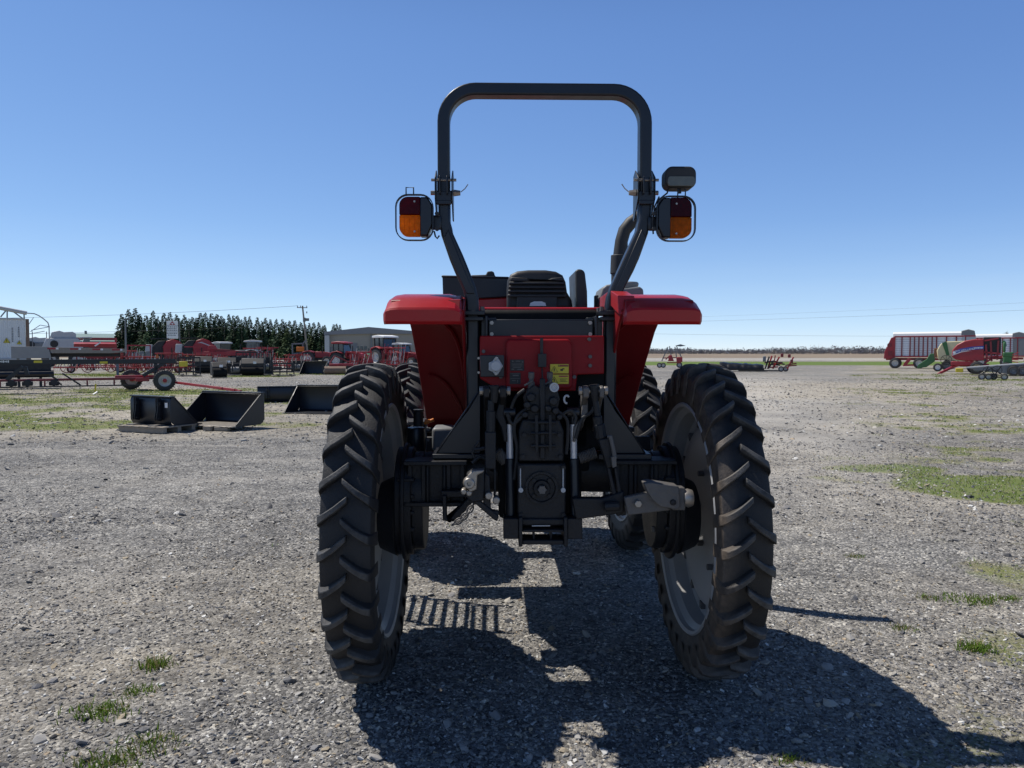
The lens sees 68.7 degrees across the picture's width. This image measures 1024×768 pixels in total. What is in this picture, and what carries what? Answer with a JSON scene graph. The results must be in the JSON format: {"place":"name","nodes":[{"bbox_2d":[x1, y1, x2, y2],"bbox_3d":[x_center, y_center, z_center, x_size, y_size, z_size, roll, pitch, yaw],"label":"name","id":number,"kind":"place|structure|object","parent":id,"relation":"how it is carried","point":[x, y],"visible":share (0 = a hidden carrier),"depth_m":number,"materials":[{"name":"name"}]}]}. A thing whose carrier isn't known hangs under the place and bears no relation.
{"place":"outdoors","nodes":[
{"label":"outdoors","id":0,"kind":"place"},
{"bbox_2d":[0,306,49,358],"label":"pipe","id":1,"kind":"object","parent":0,"point":[7,310],"visible":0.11,"depth_m":61.60,"materials":[{"name":"metal"}]},
{"bbox_2d":[74,342,115,368],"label":"grain platform","id":2,"kind":"structure","parent":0,"point":[94,344],"depth_m":71.63,"materials":[{"name":"red paint"}]},
{"bbox_2d":[289,340,306,359],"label":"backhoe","id":3,"kind":"object","parent":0,"point":[300,348],"visible":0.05,"depth_m":89.65,"materials":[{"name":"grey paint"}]},
{"bbox_2d":[0,352,1023,767],"bbox_3d":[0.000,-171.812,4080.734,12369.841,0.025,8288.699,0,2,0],"label":"ground","id":4,"kind":"structure","parent":0,"point":[826,368],"depth_m":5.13,"materials":[{"name":"gravel"}]},
{"bbox_2d":[0,364,53,387],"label":"cutter head","id":5,"kind":"object","parent":4,"relation":"on","point":[40,371],"visible":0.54,"depth_m":32.78},
{"bbox_2d":[30,337,58,366],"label":"combine harvester","id":6,"kind":"object","parent":4,"relation":"on","point":[38,342],"visible":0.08,"depth_m":82.97,"materials":[{"name":"grey paint"}]},
{"bbox_2d":[0,346,126,379],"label":"flatbed trailer","id":7,"kind":"object","parent":4,"relation":"on","point":[18,352],"visible":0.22,"depth_m":44.95,"materials":[{"name":"brown metal"}]},
{"bbox_2d":[42,331,91,366],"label":"combine harvester","id":8,"kind":"object","parent":4,"relation":"on","point":[63,339],"visible":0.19,"depth_m":76.98,"materials":[{"name":"grey paint"}]},
{"bbox_2d":[53,357,130,372],"bbox_3d":[-32.145,-1.447,57.887,5.659,1.217,1.613,-1,3,-29],"label":"hay rake","id":9,"kind":"object","parent":4,"relation":"on","point":[71,368],"visible":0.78,"depth_m":57.64,"materials":[{"name":"red paint"}]},
{"bbox_2d":[76,331,116,358],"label":"barn","id":10,"kind":"structure","parent":4,"relation":"on","point":[102,338],"depth_m":136.35,"materials":[{"name":"red paint"}]},
{"bbox_2d":[53,694,147,727],"bbox_3d":[-1.855,1.457,3.351,0.407,0.045,0.295,0,2,0],"label":"weed clump","id":11,"kind":"object","parent":4,"relation":"on","point":[104,709],"visible":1,"depth_m":3.36,"materials":[{"name":"green plant"}]},
{"bbox_2d":[79,354,139,369],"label":"hay rake","id":12,"kind":"object","parent":4,"relation":"on","point":[103,365],"visible":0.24,"depth_m":65.44,"materials":[{"name":"red paint"}]},
{"bbox_2d":[62,742,166,767],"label":"weed clump","id":13,"kind":"object","parent":4,"relation":"on","point":[117,758],"visible":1,"depth_m":2.95,"materials":[{"name":"green plant"}]},
{"bbox_2d":[0,359,241,390],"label":"flatbed trailer","id":14,"kind":"object","parent":4,"relation":"on","point":[163,380],"visible":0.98,"depth_m":30.47,"materials":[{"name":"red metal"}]},
{"bbox_2d":[113,314,130,358],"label":"spruce","id":15,"kind":"object","parent":4,"relation":"on","point":[117,335],"visible":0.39,"depth_m":160.73,"materials":[{"name":"plant"}]},
{"bbox_2d":[112,348,139,370],"bbox_3d":[-31.828,-2.013,61.896,2.214,2.006,1.615,-1,3,-27],"label":"hay rake","id":16,"kind":"object","parent":4,"relation":"on","point":[128,351],"visible":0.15,"depth_m":61.63,"materials":[{"name":"red paint"}]},
{"bbox_2d":[119,309,133,346],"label":"spruce","id":17,"kind":"object","parent":4,"relation":"on","point":[129,316],"visible":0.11,"depth_m":165.18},
{"bbox_2d":[120,308,141,357],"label":"spruce","id":18,"kind":"object","parent":4,"relation":"on","point":[131,328],"visible":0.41,"depth_m":161.20,"materials":[{"name":"plant"}]},
{"bbox_2d":[113,678,160,698],"bbox_3d":[-1.770,1.452,3.565,0.213,0.035,0.193,0,2,0],"label":"weed clump","id":19,"kind":"object","parent":4,"relation":"on","point":[144,688],"visible":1,"depth_m":3.56,"materials":[{"name":"green plant"}]},
{"bbox_2d":[130,314,143,349],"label":"spruce","id":20,"kind":"object","parent":4,"relation":"on","point":[136,334],"visible":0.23,"depth_m":161.46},
{"bbox_2d":[126,345,151,368],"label":"planter","id":21,"kind":"object","parent":4,"relation":"on","point":[147,353],"visible":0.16,"depth_m":65.79,"materials":[{"name":"red paint"}]},
{"bbox_2d":[131,315,152,353],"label":"spruce","id":22,"kind":"object","parent":4,"relation":"on","point":[143,330],"visible":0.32,"depth_m":158.96,"materials":[{"name":"plant"}]},
{"bbox_2d":[126,354,159,372],"bbox_3d":[-27.516,-1.514,55.906,2.265,1.518,1.614,-1,3,-26],"label":"hay rake","id":23,"kind":"object","parent":4,"relation":"on","point":[140,367],"visible":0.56,"depth_m":55.76,"materials":[{"name":"red paint"}]},
{"bbox_2d":[106,722,189,757],"bbox_3d":[-1.501,1.473,3.105,0.335,0.042,0.217,2,3,41],"label":"weed clump","id":24,"kind":"object","parent":4,"relation":"on","point":[152,739],"visible":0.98,"depth_m":3.10,"materials":[{"name":"green plant"}]},
{"bbox_2d":[138,310,163,355],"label":"spruce","id":25,"kind":"object","parent":4,"relation":"on","point":[148,334],"visible":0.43,"depth_m":156.75,"materials":[{"name":"plant"}]},
{"bbox_2d":[131,651,180,673],"bbox_3d":[-1.841,1.429,3.855,0.223,0.054,0.190,-2,3,-39],"label":"weed clump","id":26,"kind":"object","parent":4,"relation":"on","point":[158,663],"visible":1,"depth_m":3.84,"materials":[{"name":"green plant"}]},
{"bbox_2d":[117,423,196,433],"bbox_3d":[-7.283,0.893,15.403,1.220,0.124,0.900,1,3,22],"label":"pallet","id":27,"kind":"object","parent":4,"relation":"on","point":[144,428],"visible":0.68,"depth_m":15.12,"materials":[{"name":"grey wood"}]},
{"bbox_2d":[126,395,201,426],"bbox_3d":[-7.280,0.538,15.582,1.247,0.621,1.012,1,3,27],"label":"loader bucket","id":28,"kind":"object","parent":27,"relation":"on","point":[156,410],"visible":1,"depth_m":15.30,"materials":[{"name":"black paint"}]},
{"bbox_2d":[149,316,165,358],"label":"spruce","id":29,"kind":"object","parent":4,"relation":"on","point":[157,321],"visible":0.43,"depth_m":156.80,"materials":[{"name":"plant"}]},
{"bbox_2d":[162,312,173,341],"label":"spruce","id":30,"kind":"object","parent":4,"relation":"on","point":[168,319],"visible":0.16,"depth_m":158.78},
{"bbox_2d":[145,338,191,366],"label":"round baler","id":31,"kind":"object","parent":4,"relation":"on","point":[168,346],"visible":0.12,"depth_m":73.20,"materials":[{"name":"red paint"}]},
{"bbox_2d":[153,350,185,372],"bbox_3d":[-25.957,-1.692,56.898,2.340,1.789,1.614,-1,3,-25],"label":"hay rake","id":32,"kind":"object","parent":4,"relation":"on","point":[168,367],"visible":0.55,"depth_m":56.82,"materials":[{"name":"red paint"}]},
{"bbox_2d":[166,321,179,341],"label":"dealer sign","id":33,"kind":"object","parent":4,"relation":"on","point":[172,329],"visible":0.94,"depth_m":111.67,"materials":[{"name":"white paint"}]},
{"bbox_2d":[174,314,191,359],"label":"spruce","id":34,"kind":"object","parent":4,"relation":"on","point":[184,322],"visible":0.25,"depth_m":157.56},
{"bbox_2d":[181,319,196,359],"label":"spruce","id":35,"kind":"object","parent":4,"relation":"on","point":[186,332],"visible":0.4,"depth_m":156.25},
{"bbox_2d":[177,357,201,375],"bbox_3d":[-21.424,-1.170,49.731,1.430,1.265,1.450,-1,3,-16],"label":"pallet fork","id":36,"kind":"object","parent":4,"relation":"on","point":[183,363],"visible":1,"depth_m":49.86,"materials":[{"name":"black metal"}]},
{"bbox_2d":[188,317,199,338],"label":"spruce","id":37,"kind":"object","parent":4,"relation":"on","point":[192,321],"visible":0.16,"depth_m":159.63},
{"bbox_2d":[175,338,215,361],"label":"round baler","id":38,"kind":"object","parent":4,"relation":"on","point":[202,342],"visible":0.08,"depth_m":73.20,"materials":[{"name":"red paint"}]},
{"bbox_2d":[182,351,213,370],"bbox_3d":[-25.584,-1.808,60.897,2.496,1.682,1.614,-1,3,-23],"label":"hay rake","id":39,"kind":"object","parent":4,"relation":"on","point":[189,368],"visible":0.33,"depth_m":60.59,"materials":[{"name":"red paint"}]},
{"bbox_2d":[195,356,212,372],"bbox_3d":[-22.963,-1.430,55.833,1.320,1.265,1.230,-1,3,-19],"label":"tiller","id":40,"kind":"object","parent":4,"relation":"on","point":[205,363],"visible":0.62,"depth_m":55.46,"materials":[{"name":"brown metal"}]},
{"bbox_2d":[195,312,216,341],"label":"spruce","id":41,"kind":"object","parent":4,"relation":"on","point":[205,320],"visible":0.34,"depth_m":158.78,"materials":[{"name":"plant"}]},
{"bbox_2d":[201,313,218,342],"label":"spruce","id":42,"kind":"object","parent":4,"relation":"on","point":[212,332],"visible":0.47,"depth_m":158.10,"materials":[{"name":"plant"}]},
{"bbox_2d":[203,426,229,430],"bbox_3d":[-6.071,0.912,15.398,0.510,0.090,0.160,0,2,8],"label":"wood block","id":43,"kind":"object","parent":4,"relation":"on","point":[207,428],"depth_m":15.36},
{"bbox_2d":[186,390,264,427],"bbox_3d":[-6.271,0.518,16.018,1.714,0.684,0.985,1,3,24],"label":"loader bucket","id":44,"kind":"object","parent":43,"relation":"on","point":[229,409],"visible":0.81,"depth_m":16.41,"materials":[{"name":"black paint"}]},
{"bbox_2d":[209,362,226,377],"bbox_3d":[-18.340,-0.898,46.862,0.935,0.965,1.230,-1,3,-30],"label":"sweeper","id":45,"kind":"object","parent":4,"relation":"on","point":[218,369],"visible":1,"depth_m":46.49,"materials":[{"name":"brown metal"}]},
{"bbox_2d":[217,318,228,341],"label":"spruce","id":46,"kind":"object","parent":4,"relation":"on","point":[225,332],"visible":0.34,"depth_m":158.56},
{"bbox_2d":[212,342,234,360],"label":"tractor","id":47,"kind":"object","parent":4,"relation":"on","point":[223,345],"visible":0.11,"depth_m":91.10,"materials":[{"name":"grey paint"}]},
{"bbox_2d":[218,357,235,362],"bbox_3d":[-21.603,-1.422,56.836,1.430,1.165,1.230,-1,3,-20],"label":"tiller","id":48,"kind":"object","parent":4,"relation":"on","point":[229,360],"visible":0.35,"depth_m":56.61,"materials":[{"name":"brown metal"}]},
{"bbox_2d":[184,345,278,367],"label":"seed drill","id":49,"kind":"object","parent":4,"relation":"on","point":[225,352],"visible":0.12,"depth_m":71.33,"materials":[{"name":"red paint"}]},
{"bbox_2d":[226,360,241,374],"bbox_3d":[-19.111,-1.126,51.713,1.430,1.008,1.492,-1,3,-15],"label":"grapple","id":50,"kind":"object","parent":4,"relation":"on","point":[233,368],"visible":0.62,"depth_m":51.66,"materials":[{"name":"black metal"}]},
{"bbox_2d":[225,316,242,346],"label":"spruce","id":51,"kind":"object","parent":4,"relation":"on","point":[230,337],"visible":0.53,"depth_m":154.61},
{"bbox_2d":[229,316,246,349],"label":"spruce","id":52,"kind":"object","parent":4,"relation":"on","point":[237,321],"visible":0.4,"depth_m":155.02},
{"bbox_2d":[231,319,248,349],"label":"spruce","id":53,"kind":"object","parent":4,"relation":"on","point":[241,335],"visible":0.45,"depth_m":154.38,"materials":[{"name":"plant"}]},
{"bbox_2d":[236,352,256,362],"bbox_3d":[-20.434,-1.685,57.724,1.650,1.615,1.450,-1,3,-21],"label":"pallet fork","id":54,"kind":"object","parent":4,"relation":"on","point":[238,358],"visible":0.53,"depth_m":57.68,"materials":[{"name":"black metal"}]},
{"bbox_2d":[234,340,262,362],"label":"tractor","id":55,"kind":"object","parent":4,"relation":"on","point":[252,343],"visible":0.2,"depth_m":95.11,"materials":[{"name":"grey paint"}]},
{"bbox_2d":[244,316,255,339],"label":"spruce","id":56,"kind":"object","parent":4,"relation":"on","point":[249,325],"visible":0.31,"depth_m":158.89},
{"bbox_2d":[240,358,265,375],"bbox_3d":[-17.556,-1.167,50.836,1.595,1.165,1.230,-1,3,-14],"label":"sweeper","id":57,"kind":"object","parent":4,"relation":"on","point":[252,366],"visible":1,"depth_m":50.44,"materials":[{"name":"black metal"}]},
{"bbox_2d":[251,317,261,345],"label":"spruce","id":58,"kind":"object","parent":4,"relation":"on","point":[256,325],"visible":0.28,"depth_m":159.93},
{"bbox_2d":[243,346,273,366],"bbox_3d":[-20.956,-2.164,61.887,2.565,2.309,1.615,-1,3,-19],"label":"hay rake","id":59,"kind":"object","parent":4,"relation":"on","point":[261,348],"visible":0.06,"depth_m":61.98,"materials":[{"name":"red paint"}]},
{"bbox_2d":[255,322,269,356],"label":"spruce","id":60,"kind":"object","parent":4,"relation":"on","point":[264,342],"visible":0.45,"depth_m":153.57,"materials":[{"name":"plant"}]},
{"bbox_2d":[258,318,271,339],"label":"spruce","id":61,"kind":"object","parent":4,"relation":"on","point":[265,321],"visible":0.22,"depth_m":160.14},
{"bbox_2d":[259,353,273,374],"bbox_3d":[-17.280,-1.418,52.710,0.990,1.508,1.493,-1,3,-21],"label":"grapple","id":62,"kind":"object","parent":4,"relation":"on","point":[268,364],"visible":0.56,"depth_m":52.78,"materials":[{"name":"black metal"}]},
{"bbox_2d":[268,319,279,349],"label":"spruce","id":63,"kind":"object","parent":4,"relation":"on","point":[274,330],"visible":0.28,"depth_m":155.49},
{"bbox_2d":[257,386,296,401],"bbox_3d":[-7.480,0.317,24.293,1.454,0.524,0.790,-1,3,-14],"label":"loader bucket","id":64,"kind":"object","parent":4,"relation":"on","point":[278,393],"visible":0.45,"depth_m":24.01,"materials":[{"name":"black paint"}]},
{"bbox_2d":[267,319,288,357],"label":"spruce","id":65,"kind":"object","parent":4,"relation":"on","point":[277,339],"visible":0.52,"depth_m":153.03,"materials":[{"name":"plant"}]},
{"bbox_2d":[271,363,295,375],"bbox_3d":[-15.143,-0.971,49.750,1.485,0.865,1.450,-1,3,-23],"label":"pallet fork","id":66,"kind":"object","parent":4,"relation":"on","point":[279,368],"visible":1,"depth_m":49.85,"materials":[{"name":"black metal"}]},
{"bbox_2d":[275,321,296,357],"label":"spruce","id":67,"kind":"object","parent":4,"relation":"on","point":[284,342],"visible":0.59,"depth_m":151.45,"materials":[{"name":"plant"}]},
{"bbox_2d":[273,357,299,369],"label":"hay rake","id":68,"kind":"object","parent":4,"relation":"on","point":[281,361],"visible":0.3,"depth_m":65.91,"materials":[{"name":"red paint"}]},
{"bbox_2d":[281,320,304,357],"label":"spruce","id":69,"kind":"object","parent":4,"relation":"on","point":[298,339],"visible":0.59,"depth_m":151.27,"materials":[{"name":"plant"}]},
{"bbox_2d":[291,358,303,371],"bbox_3d":[-17.081,-1.516,59.704,1.100,1.108,1.492,-1,3,-15],"label":"grapple","id":70,"kind":"object","parent":4,"relation":"on","point":[298,366],"visible":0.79,"depth_m":59.61,"materials":[{"name":"black metal"}]},
{"bbox_2d":[284,353,311,367],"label":"hay rake","id":71,"kind":"object","parent":4,"relation":"on","point":[303,358],"visible":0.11,"depth_m":78.14,"materials":[{"name":"red paint"}]},
{"bbox_2d":[297,306,308,350],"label":"utility pole","id":72,"kind":"object","parent":4,"relation":"on","point":[304,318],"visible":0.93,"depth_m":119.53,"materials":[{"name":"grey paint"}]},
{"bbox_2d":[25,306,288,317],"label":"overhead cable","id":73,"kind":"object","parent":72,"relation":"attached to","point":[155,313],"visible":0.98,"depth_m":120.64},
{"bbox_2d":[284,384,337,413],"bbox_3d":[-5.213,0.399,19.997,1.504,0.724,0.965,1,2,12],"label":"loader bucket","id":74,"kind":"object","parent":4,"relation":"on","point":[310,399],"visible":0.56,"depth_m":20.43,"materials":[{"name":"black paint"}]},
{"bbox_2d":[299,361,327,374],"bbox_3d":[-14.430,-1.191,54.466,1.804,0.974,1.145,0,2,8],"label":"loader bucket","id":75,"kind":"object","parent":4,"relation":"on","point":[311,367],"visible":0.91,"depth_m":54.98,"materials":[{"name":"black paint"}]},
{"bbox_2d":[305,322,323,351],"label":"spruce","id":76,"kind":"object","parent":4,"relation":"on","point":[310,343],"visible":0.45,"depth_m":152.56,"materials":[{"name":"plant"}]},
{"bbox_2d":[301,344,329,365],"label":"tractor","id":77,"kind":"object","parent":4,"relation":"on","point":[322,356],"visible":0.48,"depth_m":87.30,"materials":[{"name":"red paint"}]},
{"bbox_2d":[311,322,323,353],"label":"spruce","id":78,"kind":"object","parent":4,"relation":"on","point":[316,335],"visible":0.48,"depth_m":152.34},
{"bbox_2d":[316,326,324,351],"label":"spruce","id":79,"kind":"object","parent":4,"relation":"on","point":[321,341],"visible":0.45,"depth_m":151.69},
{"bbox_2d":[322,365,347,373],"bbox_3d":[-12.744,-1.019,54.005,1.780,0.630,0.560,-1,3,-13],"label":"land roller","id":80,"kind":"object","parent":4,"relation":"on","point":[333,369],"visible":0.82,"depth_m":53.80,"materials":[{"name":"metal"}]},
{"bbox_2d":[329,356,352,368],"bbox_3d":[-14.126,-1.794,61.935,2.000,1.146,0.892,-1,2,-13],"label":"disc mower","id":81,"kind":"object","parent":4,"relation":"on","point":[349,365],"visible":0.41,"depth_m":61.74,"materials":[{"name":"red paint"}]},
{"bbox_2d":[329,341,372,363],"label":"tractor","id":82,"kind":"object","parent":4,"relation":"on","point":[341,349],"visible":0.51,"depth_m":75.31,"materials":[{"name":"red paint"}]},
{"bbox_2d":[347,350,373,365],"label":"hay rake","id":83,"kind":"object","parent":4,"relation":"on","point":[355,361],"visible":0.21,"depth_m":67.70,"materials":[{"name":"red paint"}]},
{"bbox_2d":[324,327,414,353],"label":"warehouse","id":84,"kind":"structure","parent":4,"relation":"on","point":[361,339],"depth_m":149.29,"materials":[{"name":"metal"}]},
{"bbox_2d":[369,335,411,366],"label":"tractor","id":85,"kind":"object","parent":4,"relation":"on","point":[383,341],"visible":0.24,"depth_m":83.45,"materials":[{"name":"red paint"}]},
{"bbox_2d":[380,344,408,368],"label":"hay rake","id":86,"kind":"object","parent":4,"relation":"on","point":[399,360],"visible":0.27,"depth_m":69.77,"materials":[{"name":"red paint"}]},
{"bbox_2d":[391,343,416,366],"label":"tractor","id":87,"kind":"object","parent":4,"relation":"on","point":[411,356],"visible":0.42,"depth_m":79.37,"materials":[{"name":"red paint"}]},
{"bbox_2d":[0,378,1023,452],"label":"scattered stone","id":88,"kind":"object","parent":4,"relation":"on","point":[229,382],"visible":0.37,"depth_m":20.54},
{"bbox_2d":[316,82,776,683],"bbox_3d":[0.097,-0.051,5.045,2.133,2.899,4.104,0,2,-1],"label":"tractor","id":89,"kind":"object","parent":4,"relation":"on","point":[536,400],"visible":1,"depth_m":3.56,"materials":[{"name":"red metal"}]},
{"bbox_2d":[657,344,684,367],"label":"hay tedder","id":90,"kind":"object","parent":4,"relation":"on","point":[678,362],"visible":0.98,"depth_m":76.81,"materials":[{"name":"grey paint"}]},
{"bbox_2d":[719,354,796,371],"bbox_3d":[20.292,-1.774,61.975,6.116,1.478,1.879,1,3,18],"label":"mower conditioner","id":91,"kind":"object","parent":4,"relation":"on","point":[743,366],"visible":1,"depth_m":61.48,"materials":[{"name":"black paint"}]},
{"bbox_2d":[648,345,886,353],"bbox_3d":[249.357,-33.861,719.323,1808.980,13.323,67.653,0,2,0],"label":"wood","id":92,"kind":"object","parent":4,"relation":"on","point":[842,350],"visible":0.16,"depth_m":700.33,"materials":[{"name":"plant"}]},
{"bbox_2d":[771,750,811,765],"bbox_3d":[1.101,1.480,2.967,0.172,0.035,0.103,0,2,0],"label":"weed clump","id":93,"kind":"object","parent":4,"relation":"on","point":[787,758],"visible":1,"depth_m":2.96,"materials":[{"name":"green plant"}]},
{"bbox_2d":[883,622,924,633],"bbox_3d":[2.284,1.421,4.378,0.238,0.031,0.158,0,2,0],"label":"weed clump","id":94,"kind":"object","parent":4,"relation":"on","point":[899,627],"visible":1,"depth_m":4.38,"materials":[{"name":"green plant"}]},
{"bbox_2d":[884,329,975,368],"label":"forage wagon","id":95,"kind":"object","parent":4,"relation":"on","point":[912,344],"visible":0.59,"depth_m":73.48,"materials":[{"name":"red paint"}]},
{"bbox_2d":[917,341,962,370],"bbox_3d":[36.263,-2.341,63.070,3.755,2.565,1.820,1,3,30],"label":"round baler","id":96,"kind":"object","parent":4,"relation":"on","point":[943,351],"visible":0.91,"depth_m":62.49,"materials":[{"name":"beige metal"}]},
{"bbox_2d":[937,337,1001,373],"bbox_3d":[34.116,-2.059,55.946,4.080,2.833,2.349,1,3,31],"label":"round baler","id":97,"kind":"object","parent":4,"relation":"on","point":[969,353],"visible":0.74,"depth_m":55.10,"materials":[{"name":"red paint"}]},
{"bbox_2d":[949,638,1009,657],"bbox_3d":[2.515,1.423,4.069,0.310,0.050,0.207,1,3,29],"label":"weed clump","id":98,"kind":"object","parent":4,"relation":"on","point":[979,646],"visible":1,"depth_m":4.06,"materials":[{"name":"green plant"}]},
{"bbox_2d":[935,591,1023,609],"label":"weed clump","id":99,"kind":"object","parent":4,"relation":"on","point":[973,599],"visible":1,"depth_m":4.87,"materials":[{"name":"green plant"}]},
{"bbox_2d":[960,332,1023,366],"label":"forage wagon","id":100,"kind":"object","parent":4,"relation":"on","point":[1015,342],"visible":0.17,"depth_m":80.90,"materials":[{"name":"grey paint"}]},
{"bbox_2d":[978,366,1007,379],"bbox_3d":[27.873,-0.665,43.427,1.492,0.871,0.568,2,3,33],"label":"wheel rake","id":101,"kind":"object","parent":4,"relation":"on","point":[988,376],"visible":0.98,"depth_m":43.47,"materials":[{"name":"metal"}]},
{"bbox_2d":[966,363,1023,375],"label":"dump trailer","id":102,"kind":"object","parent":4,"relation":"on","point":[1013,369],"visible":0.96,"depth_m":50.76,"materials":[{"name":"grey paint"}]},
{"bbox_2d":[1002,340,1018,363],"bbox_3d":[39.689,-2.205,59.817,1.235,2.575,1.108,2,3,33],"label":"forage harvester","id":103,"kind":"object","parent":4,"relation":"on","point":[1007,357],"visible":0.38,"depth_m":59.60,"materials":[{"name":"green paint"}]},
{"bbox_2d":[999,594,1023,601],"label":"weed clump","id":104,"kind":"object","parent":4,"relation":"on","point":[1008,598],"visible":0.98,"depth_m":4.90,"materials":[{"name":"green plant"}]},
{"bbox_2d":[0,373,1023,577],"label":"grass","id":105,"kind":"structure","parent":0,"point":[195,391],"depth_m":21.70,"materials":[{"name":"plant"}]},
{"bbox_2d":[0,0,1023,350],"label":"sky","id":106,"kind":"structure","parent":0,"point":[186,157],"materials":[{"name":"blue"}]},
{"bbox_3d":[-37.252,-1.163,52.412,6.000,1.128,2.115,-2,3,-34],"label":"chassis","id":107,"kind":"object","parent":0,"visible":0},
{"bbox_2d":[0,318,29,359],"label":"shipping container","id":108,"kind":"object","parent":107,"relation":"on","point":[13,332],"visible":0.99,"depth_m":52.34,"materials":[{"name":"metal"}]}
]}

